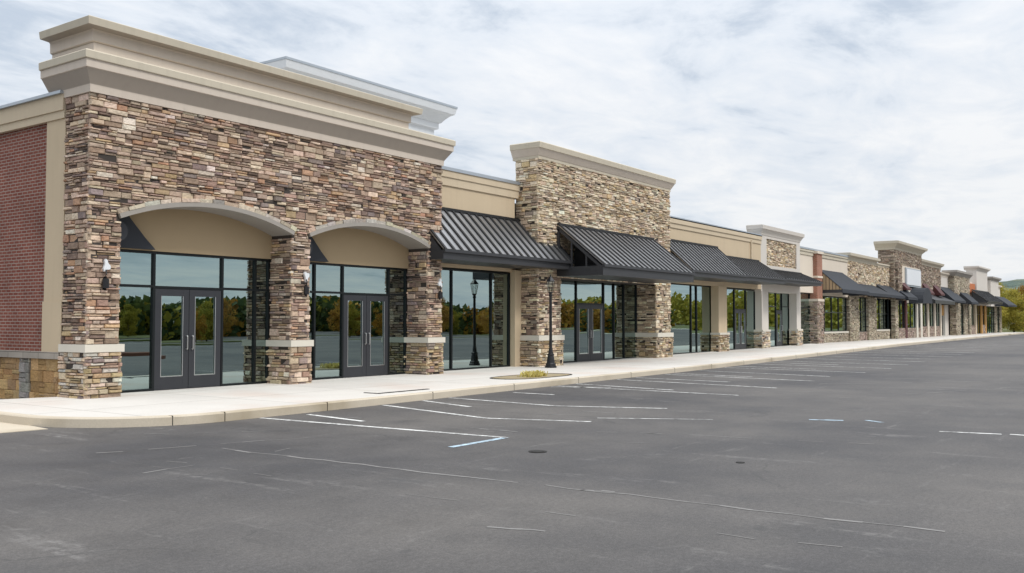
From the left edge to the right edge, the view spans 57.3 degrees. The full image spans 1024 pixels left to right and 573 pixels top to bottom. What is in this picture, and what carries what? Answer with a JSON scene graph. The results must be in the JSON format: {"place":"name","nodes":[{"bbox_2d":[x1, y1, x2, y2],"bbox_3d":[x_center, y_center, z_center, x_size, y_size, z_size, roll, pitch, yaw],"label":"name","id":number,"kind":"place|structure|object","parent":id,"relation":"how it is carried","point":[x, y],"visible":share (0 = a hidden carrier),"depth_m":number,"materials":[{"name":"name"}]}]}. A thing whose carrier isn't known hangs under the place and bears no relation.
{"place":"outdoors","nodes":[
{"label":"outdoors","id":0,"kind":"place"},
{"bbox_2d":[364,389,427,393],"bbox_3d":[-2.423,2.213,19.809,0.420,0.022,1.600,-2,-3,35],"label":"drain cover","id":1,"kind":"object","parent":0,"point":[396,391],"visible":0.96,"depth_m":19.54,"materials":[{"name":"concrete"}]},
{"bbox_2d":[0,332,1022,416],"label":"sidewalk","id":2,"kind":"structure","parent":0,"point":[192,400],"depth_m":20.90,"materials":[{"name":"concrete"}]},
{"bbox_2d":[0,15,455,398],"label":"shop building","id":3,"kind":"structure","parent":2,"relation":"on","point":[176,214],"depth_m":20.52,"materials":[{"name":"stone"}]},
{"bbox_2d":[154,289,188,389],"bbox_3d":[-7.357,1.137,20.267,0.132,2.162,0.835,-2,-3,35],"label":"door","id":4,"kind":"structure","parent":3,"relation":"in","point":[171,305],"depth_m":20.29,"materials":[{"name":"grey metal"}]},
{"bbox_2d":[117,249,269,392],"bbox_3d":[-7.125,0.761,20.697,0.110,2.970,4.390,-2,-3,35],"label":"storefront window","id":5,"kind":"structure","parent":3,"relation":"in","point":[243,284],"depth_m":21.05,"materials":[{"name":"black glass"}]},
{"bbox_2d":[188,290,220,387],"bbox_3d":[-6.867,1.163,20.957,0.132,2.162,0.835,-2,-3,35],"label":"door","id":6,"kind":"structure","parent":3,"relation":"in","point":[204,341],"depth_m":20.97,"materials":[{"name":"grey metal"}]},
{"bbox_2d":[343,295,366,377],"bbox_3d":[-4.148,1.307,24.780,0.132,2.162,0.835,-2,-3,35],"label":"door","id":7,"kind":"structure","parent":3,"relation":"in","point":[355,336],"depth_m":24.81,"materials":[{"name":"clear glass"}]},
{"bbox_2d":[308,262,406,379],"bbox_3d":[-4.266,0.912,24.717,0.110,2.970,4.340,-2,-3,35],"label":"storefront window","id":8,"kind":"structure","parent":3,"relation":"in","point":[329,283],"depth_m":24.40,"materials":[{"name":"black glass"}]},
{"bbox_2d":[259,56,457,134],"bbox_3d":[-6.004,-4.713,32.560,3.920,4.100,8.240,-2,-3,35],"label":"cornice","id":9,"kind":"structure","parent":3,"relation":"on","point":[431,117],"depth_m":31.62,"materials":[{"name":"paint"}]},
{"bbox_2d":[366,295,387,375],"bbox_3d":[-3.657,1.332,25.470,0.132,2.162,0.835,-2,-3,35],"label":"door","id":10,"kind":"structure","parent":3,"relation":"in","point":[376,306],"depth_m":25.49,"materials":[{"name":"clear glass"}]},
{"bbox_2d":[429,166,574,370],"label":"shop building","id":11,"kind":"structure","parent":2,"relation":"on","point":[486,241],"depth_m":29.19,"materials":[{"name":"beige paint"}]},
{"bbox_2d":[440,268,509,370],"bbox_3d":[-1.280,1.026,29.090,0.110,3.070,4.070,-2,-3,35],"label":"storefront window","id":12,"kind":"structure","parent":11,"relation":"in","point":[475,310],"depth_m":29.27,"materials":[{"name":"black glass"}]},
{"bbox_2d":[490,373,571,379],"bbox_3d":[0.544,2.416,25.119,1.302,0.034,3.045,-2,-3,35],"label":"planting pit","id":13,"kind":"object","parent":2,"relation":"on","point":[515,377],"visible":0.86,"depth_m":24.85,"materials":[{"name":"soil"}]},
{"bbox_2d":[516,370,547,376],"bbox_3d":[0.572,2.323,24.980,0.626,0.159,0.994,-2,-3,35],"label":"dry plant","id":14,"kind":"object","parent":13,"relation":"on","point":[535,373],"visible":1,"depth_m":24.80,"materials":[{"name":"yellow plant"}]},
{"bbox_2d":[545,275,556,367],"bbox_3d":[1.236,1.108,29.943,0.380,2.970,0.380,-2,-3,35],"label":"lamp post","id":15,"kind":"object","parent":2,"relation":"on","point":[550,363],"visible":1,"depth_m":29.89,"materials":[{"name":"black metal"}]},
{"bbox_2d":[510,141,694,366],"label":"shop building","id":16,"kind":"structure","parent":2,"relation":"on","point":[605,224],"depth_m":33.77,"materials":[{"name":"stone"}]},
{"bbox_2d":[577,305,590,361],"bbox_3d":[2.659,1.712,34.523,0.132,2.082,0.960,-2,-3,35],"label":"door","id":17,"kind":"structure","parent":16,"relation":"in","point":[583,311],"depth_m":34.57,"materials":[{"name":"clear glass"}]},
{"bbox_2d":[590,305,603,360],"bbox_3d":[3.223,1.742,35.315,0.132,2.082,0.960,-2,-3,35],"label":"door","id":18,"kind":"structure","parent":16,"relation":"in","point":[597,311],"depth_m":35.37,"materials":[{"name":"clear glass"}]},
{"bbox_2d":[560,280,636,362],"bbox_3d":[2.972,1.280,35.067,0.110,3.010,7.110,-2,-3,35],"label":"storefront window","id":19,"kind":"structure","parent":16,"relation":"in","point":[619,301],"depth_m":36.06,"materials":[{"name":"clear glass"}]},
{"bbox_2d":[670,216,786,354],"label":"shop building","id":20,"kind":"structure","parent":2,"relation":"on","point":[712,305],"depth_m":43.73,"materials":[{"name":"beige paint"}]},
{"bbox_2d":[670,283,710,354],"bbox_3d":[7.684,1.448,41.869,0.110,3.115,6.600,-2,-3,35],"label":"storefront window","id":21,"kind":"structure","parent":20,"relation":"in","point":[690,315],"depth_m":42.39,"materials":[{"name":"glass"}]},
{"bbox_2d":[735,310,741,348],"bbox_3d":[11.310,2.162,46.861,0.132,1.957,0.710,-2,-3,35],"label":"door","id":22,"kind":"structure","parent":20,"relation":"in","point":[738,330],"depth_m":46.91,"materials":[{"name":"grey metal"}]},
{"bbox_2d":[727,288,754,349],"bbox_3d":[11.246,1.630,46.879,0.110,3.045,4.900,-2,-3,35],"label":"storefront window","id":23,"kind":"structure","parent":20,"relation":"in","point":[737,299],"depth_m":47.47,"materials":[{"name":"glass"}]},
{"bbox_2d":[740,310,745,348],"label":"door","id":24,"kind":"structure","parent":20,"relation":"in","point":[742,312],"depth_m":47.51,"materials":[{"name":"clear glass"}]},
{"bbox_2d":[746,224,822,347],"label":"shop building","id":25,"kind":"structure","parent":2,"relation":"on","point":[777,314],"depth_m":51.34,"materials":[{"name":"paint"}]},
{"bbox_2d":[768,292,788,346],"bbox_3d":[14.549,1.812,51.644,0.110,2.990,5.300,-2,-3,35],"label":"storefront window","id":26,"kind":"structure","parent":25,"relation":"in","point":[776,301],"depth_m":51.91,"materials":[{"name":"glass"}]},
{"bbox_2d":[776,311,782,345],"bbox_3d":[14.837,2.340,51.941,0.132,1.932,0.883,-2,-3,35],"label":"door","id":27,"kind":"structure","parent":25,"relation":"in","point":[779,313],"depth_m":52.03,"materials":[{"name":"grey metal"}]},
{"bbox_2d":[800,246,869,343],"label":"shop building","id":28,"kind":"structure","parent":2,"relation":"on","point":[823,313],"depth_m":57.64,"materials":[{"name":"beige paint"}]},
{"bbox_2d":[800,292,809,343],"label":"storefront window","id":29,"kind":"structure","parent":28,"relation":"in","point":[805,311],"depth_m":56.30,"materials":[{"name":"glass"}]},
{"bbox_2d":[823,296,846,331],"bbox_3d":[20.583,1.779,60.244,0.110,2.240,6.200,-2,-3,35],"label":"storefront window","id":30,"kind":"structure","parent":28,"relation":"in","point":[835,310],"depth_m":60.77,"materials":[{"name":"glass"}]},
{"bbox_2d":[838,252,905,340],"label":"shop building","id":31,"kind":"structure","parent":2,"relation":"on","point":[867,317],"depth_m":66.64,"materials":[{"name":"stone"}]},
{"bbox_2d":[859,297,865,331],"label":"storefront window","id":32,"kind":"structure","parent":31,"relation":"in","point":[862,300],"depth_m":66.10,"materials":[{"name":"clear glass"}]},
{"bbox_2d":[876,298,888,329],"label":"storefront window","id":33,"kind":"structure","parent":31,"relation":"in","point":[882,305],"depth_m":70.51,"materials":[{"name":"clear glass"}]},
{"bbox_2d":[873,240,931,338],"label":"shop building","id":34,"kind":"structure","parent":2,"relation":"on","point":[902,259],"depth_m":74.08,"materials":[{"name":"stone"}]},
{"bbox_2d":[898,300,904,327],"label":"storefront window","id":35,"kind":"structure","parent":34,"relation":"in","point":[901,317],"depth_m":73.63,"materials":[{"name":"glass"}]},
{"bbox_2d":[907,303,915,327],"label":"storefront window","id":36,"kind":"structure","parent":34,"relation":"in","point":[910,306],"depth_m":76.39,"materials":[{"name":"green glass"}]},
{"bbox_2d":[918,304,919,327],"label":"storefront window","id":37,"kind":"structure","parent":34,"relation":"in","point":[918,304],"depth_m":78.58,"materials":[{"name":"glass"}]},
{"bbox_2d":[0,334,1023,572],"bbox_3d":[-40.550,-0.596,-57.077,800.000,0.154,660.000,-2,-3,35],"label":"parking lot","id":38,"kind":"structure","parent":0,"point":[905,459],"depth_m":9.55,"materials":[{"name":"grey asphalt"}]},
{"bbox_2d":[0,422,46,432],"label":"concrete apron","id":39,"kind":"object","parent":38,"relation":"on","point":[7,427],"visible":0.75,"depth_m":14.13,"materials":[{"name":"beige concrete"}]},
{"bbox_2d":[0,332,1023,427],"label":"kerb","id":40,"kind":"structure","parent":38,"relation":"on","point":[105,422],"depth_m":17.39,"materials":[{"name":"concrete"}]},
{"bbox_2d":[528,450,546,452],"bbox_3d":[0.319,2.057,11.653,0.230,0.022,0.230,-2,-3,35],"label":"valve cover","id":41,"kind":"object","parent":38,"relation":"on","point":[537,451],"visible":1,"depth_m":11.60,"materials":[{"name":"metal"}]},
{"bbox_2d":[0,0,1023,281],"label":"sky","id":42,"kind":"structure","parent":0,"point":[844,125],"materials":[{"name":"white"}]},
{"bbox_2d":[921,259,954,336],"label":"shop building","id":43,"kind":"structure","parent":0,"point":[932,312],"depth_m":83.36,"materials":[{"name":"stone"}]},
{"bbox_2d":[922,304,926,325],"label":"storefront window","id":44,"kind":"structure","parent":43,"relation":"in","point":[924,311],"depth_m":81.29,"materials":[{"name":"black glass"}]},
{"bbox_2d":[929,303,933,325],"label":"storefront window","id":45,"kind":"structure","parent":43,"relation":"in","point":[931,323],"depth_m":83.50,"materials":[{"name":"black glass"}]},
{"bbox_2d":[936,304,939,325],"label":"storefront window","id":46,"kind":"structure","parent":43,"relation":"in","point":[937,305],"depth_m":85.70,"materials":[{"name":"black glass"}]},
{"bbox_2d":[940,272,965,334],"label":"shop building","id":47,"kind":"structure","parent":0,"point":[950,294],"depth_m":89.38,"materials":[{"name":"paint"}]},
{"bbox_2d":[942,270,978,334],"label":"shop building","id":48,"kind":"structure","parent":0,"point":[960,321],"depth_m":92.21,"materials":[{"name":"stone"}]},
{"bbox_2d":[960,304,962,334],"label":"storefront window","id":49,"kind":"structure","parent":48,"relation":"in","point":[961,305],"depth_m":93.46,"materials":[{"name":"black glass"}]},
{"bbox_2d":[963,266,1002,333],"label":"shop building","id":50,"kind":"structure","parent":0,"point":[981,294],"depth_m":100.61,"materials":[{"name":"paint"}]},
{"bbox_2d":[971,305,973,324],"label":"storefront window","id":51,"kind":"structure","parent":50,"relation":"in","point":[972,314],"depth_m":99.64,"materials":[{"name":"black glass"}]},
{"bbox_2d":[977,305,979,333],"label":"storefront window","id":52,"kind":"structure","parent":50,"relation":"in","point":[978,306],"depth_m":102.30,"materials":[{"name":"brown glass"}]},
{"bbox_2d":[986,276,1016,332],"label":"shop building","id":53,"kind":"structure","parent":0,"point":[994,318],"depth_m":110.15,"materials":[{"name":"paint"}]},
{"bbox_2d":[986,306,993,332],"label":"storefront window","id":54,"kind":"structure","parent":53,"relation":"in","point":[989,309],"depth_m":108.79,"materials":[{"name":"black glass"}]},
{"bbox_2d":[997,307,998,332],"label":"storefront window","id":55,"kind":"structure","parent":53,"relation":"in","point":[997,307],"depth_m":113.41,"materials":[{"name":"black glass"}]},
{"bbox_2d":[998,279,1023,327],"bbox_3d":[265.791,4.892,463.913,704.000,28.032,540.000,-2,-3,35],"label":"hills","id":56,"kind":"structure","parent":0,"point":[1012,284],"depth_m":459.20,"materials":[{"name":"green plant"}]},
{"bbox_2d":[1002,328,1022,331],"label":"grass verge","id":57,"kind":"object","parent":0,"point":[1005,330],"depth_m":145.57,"materials":[{"name":"green plant"}]},
{"bbox_2d":[998,284,1009,329],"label":"yellow tree","id":58,"kind":"object","parent":57,"relation":"on","point":[1003,294],"visible":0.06,"depth_m":142.57,"materials":[{"name":"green plant"}]},
{"bbox_2d":[998,282,1011,328],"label":"yellow tree","id":59,"kind":"object","parent":57,"relation":"on","point":[1005,289],"depth_m":159.08,"materials":[{"name":"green plant"}]},
{"bbox_2d":[1001,284,1023,331],"bbox_3d":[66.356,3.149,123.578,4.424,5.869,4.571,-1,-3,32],"label":"yellow tree","id":60,"kind":"object","parent":57,"relation":"on","point":[1013,316],"visible":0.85,"depth_m":123.00,"materials":[{"name":"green plant"}]}
]}

